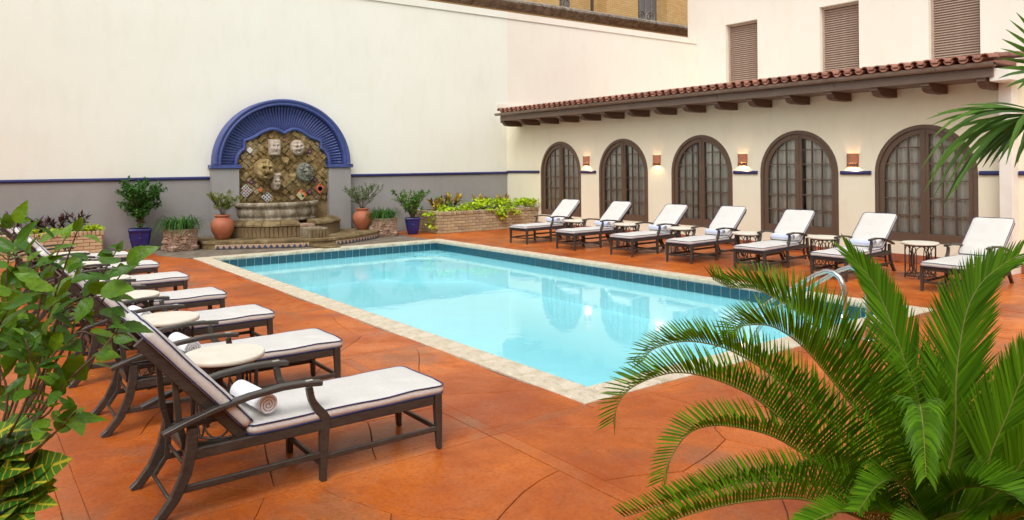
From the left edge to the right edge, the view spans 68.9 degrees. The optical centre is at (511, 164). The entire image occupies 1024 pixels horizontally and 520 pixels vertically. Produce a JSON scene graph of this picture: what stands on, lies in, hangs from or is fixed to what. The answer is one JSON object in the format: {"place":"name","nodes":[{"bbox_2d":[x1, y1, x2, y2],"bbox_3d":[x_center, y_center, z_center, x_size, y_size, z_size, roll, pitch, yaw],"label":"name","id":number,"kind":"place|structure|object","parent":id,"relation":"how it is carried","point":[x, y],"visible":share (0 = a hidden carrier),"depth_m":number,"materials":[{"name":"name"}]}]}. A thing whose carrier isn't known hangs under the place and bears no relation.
{"place":"outdoors","nodes":[
{"label":"outdoors","id":0,"kind":"place"},
{"bbox_2d":[0,229,1023,519],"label":"patio","id":1,"kind":"structure","parent":0,"point":[512,449],"depth_m":4.98,"materials":[{"name":"ceramic"}]},
{"bbox_2d":[0,229,103,261],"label":"brick planter","id":2,"kind":"object","parent":1,"relation":"on","point":[90,245],"visible":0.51,"depth_m":15.54,"materials":[{"name":"brick"}]},
{"bbox_2d":[28,216,50,232],"bbox_3d":[-9.889,1.269,15.659,0.467,0.383,0.492,-1,0,26],"label":"croton","id":3,"kind":"object","parent":2,"relation":"on","point":[41,224],"visible":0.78,"depth_m":15.65,"materials":[{"name":"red plant"}]},
{"bbox_2d":[46,213,69,229],"bbox_3d":[-9.598,1.247,15.806,0.520,0.502,0.513,-1,0,-37],"label":"croton","id":4,"kind":"object","parent":2,"relation":"in","point":[61,218],"visible":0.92,"depth_m":15.77,"materials":[{"name":"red plant"}]},
{"bbox_2d":[30,223,104,235],"bbox_3d":[-9.341,1.363,15.522,1.634,0.241,0.511,-1,0,-37],"label":"lime vine","id":5,"kind":"object","parent":2,"relation":"in","point":[90,228],"visible":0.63,"depth_m":15.73,"materials":[{"name":"green plant"}]},
{"bbox_2d":[60,210,90,224],"bbox_3d":[-9.266,1.192,15.968,0.556,0.511,0.563,-1,0,-2],"label":"croton","id":6,"kind":"object","parent":2,"relation":"on","point":[79,216],"visible":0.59,"depth_m":15.94,"materials":[{"name":"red plant"}]},
{"bbox_2d":[0,223,130,284],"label":"sun lounger","id":7,"kind":"object","parent":1,"relation":"on","point":[122,255],"visible":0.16,"depth_m":11.95,"materials":[{"name":"fabric"}]},
{"bbox_2d":[53,251,89,283],"bbox_3d":[-6.723,1.634,11.377,0.536,0.564,0.536,-1,0,29],"label":"side table","id":8,"kind":"object","parent":1,"relation":"on","point":[69,255],"visible":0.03,"depth_m":11.37,"materials":[{"name":"metal"}]},
{"bbox_2d":[11,226,159,293],"bbox_3d":[-6.186,1.398,10.906,1.845,1.060,0.628,-1,0,-36],"label":"sun lounger","id":9,"kind":"object","parent":1,"relation":"on","point":[147,266],"visible":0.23,"depth_m":11.03,"materials":[{"name":"fabric"}]},
{"bbox_2d":[70,261,102,302],"bbox_3d":[-5.801,1.625,10.156,0.536,0.564,0.536,-1,0,-38],"label":"side table","id":10,"kind":"object","parent":1,"relation":"on","point":[92,262],"visible":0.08,"depth_m":10.13,"materials":[{"name":"metal"}]},
{"bbox_2d":[27,236,188,320],"bbox_3d":[-5.162,1.387,9.572,1.845,1.060,0.628,-1,0,-37],"label":"sun lounger","id":11,"kind":"object","parent":1,"relation":"on","point":[174,279],"visible":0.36,"depth_m":9.67,"materials":[{"name":"fabric"}]},
{"bbox_2d":[93,274,130,328],"bbox_3d":[-4.784,1.615,8.807,0.536,0.564,0.536,-1,0,-15],"label":"side table","id":12,"kind":"object","parent":1,"relation":"on","point":[123,276],"visible":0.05,"depth_m":8.80,"materials":[{"name":"metal"}]},
{"bbox_2d":[35,246,226,336],"bbox_3d":[-4.144,1.377,8.204,1.845,1.060,0.628,-1,0,-36],"label":"sun lounger","id":13,"kind":"object","parent":1,"relation":"on","point":[209,297],"visible":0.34,"depth_m":8.30,"materials":[{"name":"fabric"}]},
{"bbox_2d":[107,290,159,350],"bbox_3d":[-3.884,1.606,7.631,0.536,0.564,0.536,-1,0,7],"label":"side table","id":14,"kind":"object","parent":1,"relation":"on","point":[134,294],"visible":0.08,"depth_m":7.61,"materials":[{"name":"metal"}]},
{"bbox_2d":[128,227,151,247],"bbox_3d":[-8.296,1.679,16.689,0.472,0.506,0.451,-1,0,-28],"label":"glazed pot","id":15,"kind":"object","parent":1,"relation":"on","point":[138,236],"visible":0.88,"depth_m":16.52,"materials":[{"name":"ceramic"}]},
{"bbox_2d":[115,175,167,228],"bbox_3d":[-8.209,0.884,16.639,1.036,1.300,0.973,-1,0,-37],"label":"hibiscus shrub","id":16,"kind":"object","parent":15,"relation":"in","point":[139,205],"visible":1,"depth_m":16.54,"materials":[{"name":"green plant"}]},
{"bbox_2d":[54,259,274,387],"bbox_3d":[-3.226,1.369,7.039,1.845,1.060,0.628,-1,0,-37],"label":"sun lounger","id":17,"kind":"object","parent":1,"relation":"on","point":[251,317],"visible":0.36,"depth_m":7.05,"materials":[{"name":"fabric"}]},
{"bbox_2d":[128,305,150,315],"bbox_3d":[-3.439,1.381,6.901,0.400,0.112,0.120,-1,-26,47],"label":"rolled towel","id":18,"kind":"object","parent":17,"relation":"on","point":[132,307],"visible":0.17,"depth_m":6.89,"materials":[{"name":"white fabric"}]},
{"bbox_2d":[137,311,199,389],"bbox_3d":[-2.978,1.597,6.448,0.536,0.564,0.536,-1,0,30],"label":"side table","id":19,"kind":"object","parent":1,"relation":"on","point":[161,319],"visible":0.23,"depth_m":6.42,"materials":[{"name":"metal"}]},
{"bbox_2d":[80,280,341,437],"bbox_3d":[-2.295,1.359,5.864,1.845,1.060,0.628,-1,0,-36],"label":"sun lounger","id":20,"kind":"object","parent":1,"relation":"on","point":[303,346],"visible":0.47,"depth_m":5.82,"materials":[{"name":"fabric"}]},
{"bbox_2d":[168,332,200,352],"bbox_3d":[-2.510,1.372,5.731,0.121,0.112,0.400,33,-22,-37],"label":"rolled towel","id":21,"kind":"object","parent":20,"relation":"on","point":[176,336],"visible":0.69,"depth_m":5.61,"materials":[{"name":"white fabric"}]},
{"bbox_2d":[186,343,264,441],"bbox_3d":[-1.990,1.588,5.189,0.536,0.564,0.536,-1,0,-37],"label":"side table","id":22,"kind":"object","parent":1,"relation":"on","point":[215,358],"visible":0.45,"depth_m":5.11,"materials":[{"name":"stone"}]},
{"bbox_2d":[120,310,442,519],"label":"sun lounger","id":23,"kind":"object","parent":1,"relation":"on","point":[319,406],"visible":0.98,"depth_m":4.32,"materials":[{"name":"fabric"}]},
{"bbox_2d":[230,380,276,413],"bbox_3d":[-1.517,1.363,4.396,0.400,0.112,0.120,-1,-26,48],"label":"rolled towel","id":24,"kind":"object","parent":23,"relation":"on","point":[267,404],"visible":0.84,"depth_m":4.28,"materials":[{"name":"white fabric"}]},
{"bbox_2d":[153,235,428,258],"bbox_3d":[-5.223,1.906,17.856,6.080,0.016,2.695,-1,0,-37],"label":"concrete apron","id":25,"kind":"object","parent":1,"relation":"on","point":[192,254],"visible":0.47,"depth_m":16.55,"materials":[{"name":"beige concrete"}]},
{"bbox_2d":[161,228,199,251],"bbox_3d":[-7.401,1.681,16.734,0.794,0.485,0.697,-1,0,-42],"label":"lion planter","id":26,"kind":"object","parent":25,"relation":"on","point":[183,242],"visible":0.91,"depth_m":16.53,"materials":[{"name":"stone"}]},
{"bbox_2d":[148,214,217,240],"bbox_3d":[-7.357,1.415,16.800,1.593,0.571,1.563,-1,0,-37],"label":"grass plant","id":27,"kind":"object","parent":26,"relation":"in","point":[177,224],"depth_m":16.54,"materials":[{"name":"green plant"}]},
{"bbox_2d":[197,99,379,249],"bbox_3d":[-5.037,0.120,17.879,4.386,3.560,2.898,-1,0,-37],"label":"wall fountain","id":28,"kind":"object","parent":25,"relation":"on","point":[285,180],"depth_m":18.59,"materials":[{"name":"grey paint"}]},
{"bbox_2d":[210,214,233,239],"bbox_3d":[-6.676,1.444,17.273,0.520,0.573,0.520,-1,0,-37],"label":"terracotta urn","id":29,"kind":"object","parent":28,"relation":"on","point":[224,224],"visible":0.98,"depth_m":17.10,"materials":[{"name":"ceramic"}]},
{"bbox_2d":[207,190,245,214],"bbox_3d":[-6.651,0.909,17.237,0.876,0.660,1.074,-1,0,27],"label":"rose bush","id":30,"kind":"object","parent":29,"relation":"on","point":[224,205],"visible":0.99,"depth_m":17.22,"materials":[{"name":"green plant"}]},
{"bbox_2d":[353,208,371,229],"bbox_3d":[-3.901,1.423,19.590,0.510,0.562,0.510,-1,0,-37],"label":"terracotta urn","id":31,"kind":"object","parent":28,"relation":"on","point":[359,214],"visible":0.94,"depth_m":19.42,"materials":[{"name":"ceramic"}]},
{"bbox_2d":[344,183,382,207],"bbox_3d":[-3.912,0.852,19.585,1.106,0.759,0.866,-1,0,-37],"label":"rose bush","id":32,"kind":"object","parent":31,"relation":"on","point":[353,196],"visible":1,"depth_m":19.54,"materials":[{"name":"green plant"}]},
{"bbox_2d":[370,217,398,236],"bbox_3d":[-3.337,1.641,19.630,0.775,0.485,0.667,-1,0,-31],"label":"lion planter","id":33,"kind":"object","parent":25,"relation":"on","point":[388,229],"visible":0.84,"depth_m":19.44,"materials":[{"name":"stone"}]},
{"bbox_2d":[362,207,408,225],"bbox_3d":[-3.340,1.386,19.692,1.361,0.546,1.350,-1,0,-37],"label":"grass plant","id":34,"kind":"object","parent":33,"relation":"in","point":[382,214],"depth_m":19.45,"materials":[{"name":"green plant"}]},
{"bbox_2d":[0,0,696,250],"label":"back wall","id":35,"kind":"structure","parent":1,"relation":"on","point":[100,100],"depth_m":18.94,"materials":[{"name":"white paint"}]},
{"bbox_2d":[404,217,420,234],"bbox_3d":[-2.662,1.654,20.173,0.415,0.446,0.398,-1,0,-13],"label":"glazed pot","id":36,"kind":"object","parent":1,"relation":"on","point":[412,225],"visible":1,"depth_m":20.02,"materials":[{"name":"ceramic"}]},
{"bbox_2d":[390,189,430,217],"bbox_3d":[-2.714,1.089,20.149,1.026,0.906,1.059,-1,0,-37],"label":"leafy shrub","id":37,"kind":"object","parent":36,"relation":"in","point":[414,204],"visible":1,"depth_m":20.04,"materials":[{"name":"green plant"}]},
{"bbox_2d":[415,206,537,233],"bbox_3d":[-1.025,1.564,21.712,3.416,0.592,1.584,-1,0,-37],"label":"brick planter","id":38,"kind":"object","parent":1,"relation":"on","point":[455,221],"visible":0.85,"depth_m":20.83,"materials":[{"name":"brick"}]},
{"bbox_2d":[422,210,437,229],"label":"lime vine","id":39,"kind":"object","parent":38,"relation":"in","point":[428,219],"visible":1,"depth_m":20.16,"materials":[{"name":"green plant"}]},
{"bbox_2d":[425,197,444,210],"bbox_3d":[-2.133,1.132,20.947,0.517,0.490,0.601,-1,0,40],"label":"croton","id":40,"kind":"object","parent":38,"relation":"in","point":[435,204],"visible":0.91,"depth_m":20.93,"materials":[{"name":"yellow plant"}]},
{"bbox_2d":[435,195,451,209],"bbox_3d":[-1.940,1.082,21.388,0.551,0.486,0.571,-1,0,-19],"label":"croton","id":41,"kind":"object","parent":38,"relation":"on","point":[448,203],"visible":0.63,"depth_m":21.29,"materials":[{"name":"green plant"}]},
{"bbox_2d":[443,191,462,206],"bbox_3d":[-1.686,1.042,21.538,0.599,0.559,0.713,-1,0,14],"label":"croton","id":42,"kind":"object","parent":38,"relation":"on","point":[456,200],"visible":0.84,"depth_m":21.46,"materials":[{"name":"yellow plant"}]},
{"bbox_2d":[471,193,488,207],"bbox_3d":[-0.865,1.081,22.066,0.594,0.472,0.566,-1,0,-37],"label":"croton","id":43,"kind":"object","parent":38,"relation":"in","point":[480,197],"visible":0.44,"depth_m":22.00,"materials":[{"name":"yellow plant"}]},
{"bbox_2d":[436,196,540,219],"bbox_3d":[-0.679,1.250,21.442,3.530,0.640,1.234,-1,0,-37],"label":"lime vine","id":44,"kind":"object","parent":38,"relation":"in","point":[524,201],"visible":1,"depth_m":21.40,"materials":[{"name":"green plant"}]},
{"bbox_2d":[496,193,508,205],"bbox_3d":[-0.246,1.070,22.693,0.573,0.477,0.551,-1,0,-19],"label":"croton","id":45,"kind":"object","parent":38,"relation":"on","point":[504,195],"visible":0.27,"depth_m":22.76,"materials":[{"name":"yellow plant"}]},
{"bbox_2d":[509,199,579,244],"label":"sun lounger","id":46,"kind":"object","parent":1,"relation":"on","point":[565,209],"visible":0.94,"depth_m":18.03,"materials":[{"name":"fabric"}]},
{"bbox_2d":[545,217,559,222],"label":"rolled towel","id":47,"kind":"object","parent":46,"relation":"on","point":[549,219],"visible":0.91,"depth_m":18.14,"materials":[{"name":"white fabric"}]},
{"bbox_2d":[193,239,932,404],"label":"pool","id":48,"kind":"structure","parent":1,"relation":"in","point":[566,327],"depth_m":12.94,"materials":[{"name":"liquid"}]},
{"bbox_2d":[564,219,586,245],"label":"side table","id":49,"kind":"object","parent":1,"relation":"on","point":[570,221],"visible":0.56,"depth_m":17.01,"materials":[{"name":"metal"}]},
{"bbox_2d":[556,201,631,250],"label":"sun lounger","id":50,"kind":"object","parent":1,"relation":"on","point":[616,211],"visible":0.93,"depth_m":16.66,"materials":[{"name":"fabric"}]},
{"bbox_2d":[594,221,610,226],"bbox_3d":[2.065,1.334,16.845,0.400,0.121,0.112,-1,36,49],"label":"rolled towel","id":51,"kind":"object","parent":50,"relation":"on","point":[606,223],"visible":0.89,"depth_m":16.79,"materials":[{"name":"white fabric"}]},
{"bbox_2d":[614,223,638,250],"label":"side table","id":52,"kind":"object","parent":1,"relation":"on","point":[627,225],"visible":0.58,"depth_m":15.85,"materials":[{"name":"metal"}]},
{"bbox_2d":[610,204,687,256],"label":"sun lounger","id":53,"kind":"object","parent":1,"relation":"on","point":[671,215],"visible":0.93,"depth_m":15.50,"materials":[{"name":"fabric"}]},
{"bbox_2d":[648,225,666,230],"bbox_3d":[3.073,1.324,15.655,0.400,0.121,0.112,-1,36,46],"label":"rolled towel","id":54,"kind":"object","parent":53,"relation":"on","point":[655,227],"visible":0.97,"depth_m":15.62,"materials":[{"name":"white fabric"}]},
{"bbox_2d":[668,226,695,254],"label":"side table","id":55,"kind":"object","parent":1,"relation":"on","point":[675,229],"visible":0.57,"depth_m":14.73,"materials":[{"name":"metal"}]},
{"bbox_2d":[666,206,746,263],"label":"sun lounger","id":56,"kind":"object","parent":1,"relation":"on","point":[727,219],"visible":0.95,"depth_m":14.41,"materials":[{"name":"fabric"}]},
{"bbox_2d":[705,229,725,235],"bbox_3d":[3.976,1.315,14.544,0.400,0.120,0.112,-1,36,49],"label":"rolled towel","id":57,"kind":"object","parent":56,"relation":"on","point":[713,232],"visible":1,"depth_m":14.52,"materials":[{"name":"white fabric"}]},
{"bbox_2d":[732,231,761,263],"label":"side table","id":58,"kind":"object","parent":1,"relation":"on","point":[747,234],"visible":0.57,"depth_m":13.57,"materials":[{"name":"metal"}]},
{"bbox_2d":[494,51,1023,274],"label":"poolside wing","id":59,"kind":"structure","parent":1,"relation":"on","point":[874,117],"depth_m":15.34,"materials":[{"name":"beige paint"}]},
{"bbox_2d":[547,147,561,208],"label":"curtain","id":60,"kind":"object","parent":59,"relation":"hanging from","point":[553,181],"visible":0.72,"depth_m":21.78,"materials":[{"name":"grey fabric"}]},
{"bbox_2d":[541,142,580,216],"bbox_3d":[1.457,0.401,21.355,0.130,2.118,1.768,-1,0,-37],"label":"french window","id":61,"kind":"structure","parent":59,"relation":"in","point":[553,147],"depth_m":21.38,"materials":[{"name":"brown paint"}]},
{"bbox_2d":[565,148,577,210],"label":"curtain","id":62,"kind":"object","parent":59,"relation":"hanging from","point":[571,177],"visible":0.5,"depth_m":21.17,"materials":[{"name":"grey fabric"}]},
{"bbox_2d":[583,156,589,165],"bbox_3d":[2.033,-0.095,20.378,0.097,0.270,0.236,-1,0,-37],"label":"wall lamp","id":63,"kind":"object","parent":59,"relation":"attached to","point":[586,160],"visible":1,"depth_m":20.31,"materials":[{"name":"ceramic"}]},
{"bbox_2d":[606,146,620,209],"bbox_3d":[2.720,0.428,19.820,0.082,1.950,0.740,-1,0,-37],"label":"curtain","id":64,"kind":"object","parent":59,"relation":"hanging from","point":[613,180],"visible":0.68,"depth_m":19.84,"materials":[{"name":"grey fabric"}]},
{"bbox_2d":[599,139,647,221],"bbox_3d":[2.941,0.386,19.361,0.130,2.118,1.768,-1,0,-37],"label":"french window","id":65,"kind":"structure","parent":59,"relation":"in","point":[624,189],"depth_m":19.32,"materials":[{"name":"brown paint"}]},
{"bbox_2d":[629,146,643,214],"bbox_3d":[3.303,0.422,19.038,0.081,1.950,0.790,-1,0,-37],"label":"curtain","id":66,"kind":"object","parent":59,"relation":"hanging from","point":[635,174],"visible":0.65,"depth_m":19.16,"materials":[{"name":"grey fabric"}]},
{"bbox_2d":[653,155,660,165],"bbox_3d":[3.557,-0.100,18.331,0.097,0.270,0.236,-1,0,-37],"label":"wall lamp","id":67,"kind":"object","parent":59,"relation":"attached to","point":[656,160],"visible":1,"depth_m":18.27,"materials":[{"name":"ceramic"}]},
{"bbox_2d":[679,143,697,217],"bbox_3d":[4.201,0.414,17.831,0.082,1.950,0.650,-1,0,-37],"label":"curtain","id":68,"kind":"object","parent":59,"relation":"hanging from","point":[688,175],"visible":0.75,"depth_m":17.73,"materials":[{"name":"grey fabric"}]},
{"bbox_2d":[671,135,732,226],"bbox_3d":[4.449,0.371,17.336,0.130,2.118,1.768,-1,0,-37],"label":"french window","id":69,"kind":"structure","parent":59,"relation":"in","point":[702,140],"depth_m":17.31,"materials":[{"name":"brown paint"}]},
{"bbox_2d":[706,143,727,218],"bbox_3d":[4.795,0.408,17.032,0.083,1.950,0.840,-1,0,-37],"label":"curtain","id":70,"kind":"object","parent":59,"relation":"hanging from","point":[724,196],"visible":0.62,"depth_m":17.15,"materials":[{"name":"grey fabric"}]},
{"bbox_2d":[738,154,747,165],"bbox_3d":[5.045,-0.100,16.333,0.097,0.270,0.236,-1,0,-37],"label":"wall lamp","id":71,"kind":"object","parent":59,"relation":"attached to","point":[742,159],"visible":1,"depth_m":16.27,"materials":[{"name":"ceramic"}]},
{"bbox_2d":[770,138,799,223],"bbox_3d":[5.736,0.399,15.769,0.082,1.950,0.830,-1,0,-37],"label":"curtain","id":72,"kind":"object","parent":59,"relation":"hanging from","point":[782,183],"visible":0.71,"depth_m":15.77,"materials":[{"name":"grey fabric"}]},
{"bbox_2d":[760,130,838,235],"bbox_3d":[5.930,0.357,15.347,0.130,2.118,1.768,-1,0,-37],"label":"french window","id":73,"kind":"structure","parent":59,"relation":"in","point":[773,148],"depth_m":15.30,"materials":[{"name":"brown paint"}]},
{"bbox_2d":[806,139,831,226],"bbox_3d":[6.291,0.393,15.023,0.082,1.950,0.790,-1,0,-37],"label":"curtain","id":74,"kind":"object","parent":59,"relation":"hanging from","point":[827,187],"visible":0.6,"depth_m":15.14,"materials":[{"name":"grey fabric"}]},
{"bbox_2d":[847,153,858,167],"bbox_3d":[6.539,-0.080,14.326,0.097,0.270,0.236,-1,0,-37],"label":"wall lamp","id":75,"kind":"object","parent":59,"relation":"attached to","point":[852,160],"visible":1,"depth_m":14.27,"materials":[{"name":"ceramic"}]},
{"bbox_2d":[886,134,920,232],"bbox_3d":[7.193,0.384,13.812,0.082,1.950,0.740,-1,0,-37],"label":"curtain","id":76,"kind":"object","parent":59,"relation":"hanging from","point":[915,224],"visible":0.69,"depth_m":13.71,"materials":[{"name":"grey fabric"}]},
{"bbox_2d":[875,124,978,245],"bbox_3d":[7.414,0.342,13.354,0.130,2.118,1.768,-1,0,-37],"label":"french window","id":77,"kind":"structure","parent":59,"relation":"in","point":[924,130],"depth_m":13.33,"materials":[{"name":"brown paint"}]},
{"bbox_2d":[930,134,968,235],"bbox_3d":[7.760,0.379,13.050,0.082,1.950,0.840,-1,0,-37],"label":"curtain","id":78,"kind":"object","parent":59,"relation":"hanging from","point":[949,210],"visible":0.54,"depth_m":13.15,"materials":[{"name":"grey fabric"}]},
{"bbox_2d":[733,209,814,272],"bbox_3d":[4.724,1.331,13.309,1.930,0.978,0.628,-1,0,-42],"label":"sun lounger","id":79,"kind":"object","parent":1,"relation":"on","point":[796,222],"visible":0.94,"depth_m":13.37,"materials":[{"name":"fabric"}]},
{"bbox_2d":[771,233,794,240],"bbox_3d":[4.896,1.306,13.439,0.400,0.120,0.112,-1,36,46],"label":"rolled towel","id":80,"kind":"object","parent":79,"relation":"on","point":[779,237],"visible":1,"depth_m":13.42,"materials":[{"name":"white fabric"}]},
{"bbox_2d":[727,269,853,350],"bbox_3d":[3.064,1.742,8.136,0.489,1.361,1.535,-1,0,-37],"label":"grab rail","id":81,"kind":"object","parent":1,"relation":"on","point":[835,274],"visible":0.27,"depth_m":7.58,"materials":[{"name":"metal"}]},
{"bbox_2d":[595,234,1023,519],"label":"sago palm","id":82,"kind":"object","parent":1,"relation":"on","point":[951,459],"visible":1,"depth_m":2.75,"materials":[{"name":"plant"}]},
{"bbox_2d":[752,265,873,341],"bbox_3d":[3.271,1.740,8.289,0.124,1.361,1.535,-1,0,-37],"label":"grab rail","id":83,"kind":"object","parent":1,"relation":"on","point":[825,278],"visible":0.34,"depth_m":8.04,"materials":[{"name":"metal"}]},
{"bbox_2d":[807,235,840,268],"bbox_3d":[5.384,1.515,12.850,0.536,0.564,0.536,-1,0,-21],"label":"side table","id":84,"kind":"object","parent":1,"relation":"on","point":[822,238],"visible":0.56,"depth_m":12.77,"materials":[{"name":"metal"}]},
{"bbox_2d":[810,212,897,281],"bbox_3d":[5.655,1.322,12.248,1.930,0.978,0.628,-1,0,-40],"label":"sun lounger","id":85,"kind":"object","parent":1,"relation":"on","point":[871,227],"visible":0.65,"depth_m":12.41,"materials":[{"name":"fabric"}]},
{"bbox_2d":[850,239,876,247],"bbox_3d":[5.831,1.296,12.371,0.400,0.121,0.112,-1,36,46],"label":"rolled towel","id":86,"kind":"object","parent":85,"relation":"on","point":[861,242],"visible":0.79,"depth_m":12.34,"materials":[{"name":"white fabric"}]},
{"bbox_2d":[688,0,1023,85],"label":"louvred building","id":87,"kind":"structure","parent":1,"relation":"on","point":[740,40],"depth_m":24.49,"materials":[{"name":"paint"}]},
{"bbox_2d":[901,240,939,279],"bbox_3d":[6.456,1.504,11.778,0.536,0.564,0.536,-1,0,-38],"label":"side table","id":88,"kind":"object","parent":1,"relation":"on","point":[919,244],"visible":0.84,"depth_m":11.67,"materials":[{"name":"metal"}]},
{"bbox_2d":[920,217,1014,290],"bbox_3d":[6.707,1.310,10.917,1.925,0.983,0.628,-1,0,-38],"label":"sun lounger","id":89,"kind":"object","parent":1,"relation":"on","point":[983,233],"visible":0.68,"depth_m":11.14,"materials":[{"name":"fabric"}]},
{"bbox_2d":[922,13,1023,204],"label":"fan palm","id":90,"kind":"object","parent":1,"relation":"on","point":[1003,133],"visible":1,"depth_m":2.67,"materials":[{"name":"green palm leaf"}]},
{"bbox_3d":[-1.980,1.540,2.635,0.450,0.660,0.450,-1,0,36],"label":"glazed pot","id":91,"kind":"object","parent":1,"relation":"on","visible":0},
{"bbox_2d":[0,414,71,519],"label":"croton","id":92,"kind":"object","parent":91,"relation":"in","point":[26,487],"visible":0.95,"depth_m":2.52,"materials":[{"name":"green plant"}]},
{"bbox_2d":[0,200,160,461],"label":"hibiscus shrub","id":93,"kind":"object","parent":91,"relation":"on","point":[25,335],"visible":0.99,"depth_m":2.56,"materials":[{"name":"green plant"}]},
{"bbox_2d":[229,243,864,307],"label":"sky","id":94,"kind":"structure","parent":0,"point":[426,243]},
{"bbox_2d":[428,0,687,36],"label":"brick building","id":95,"kind":"structure","parent":0,"point":[668,17],"depth_m":33.65,"materials":[{"name":"stone"}]},
{"bbox_2d":[559,0,569,6],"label":"leaded window","id":96,"kind":"structure","parent":95,"relation":"in","point":[565,3],"depth_m":32.67,"materials":[{"name":"grey glass"}]},
{"bbox_2d":[638,0,656,20],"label":"leaded window","id":97,"kind":"structure","parent":95,"relation":"in","point":[647,9],"depth_m":35.82,"materials":[{"name":"grey glass"}]}
]}

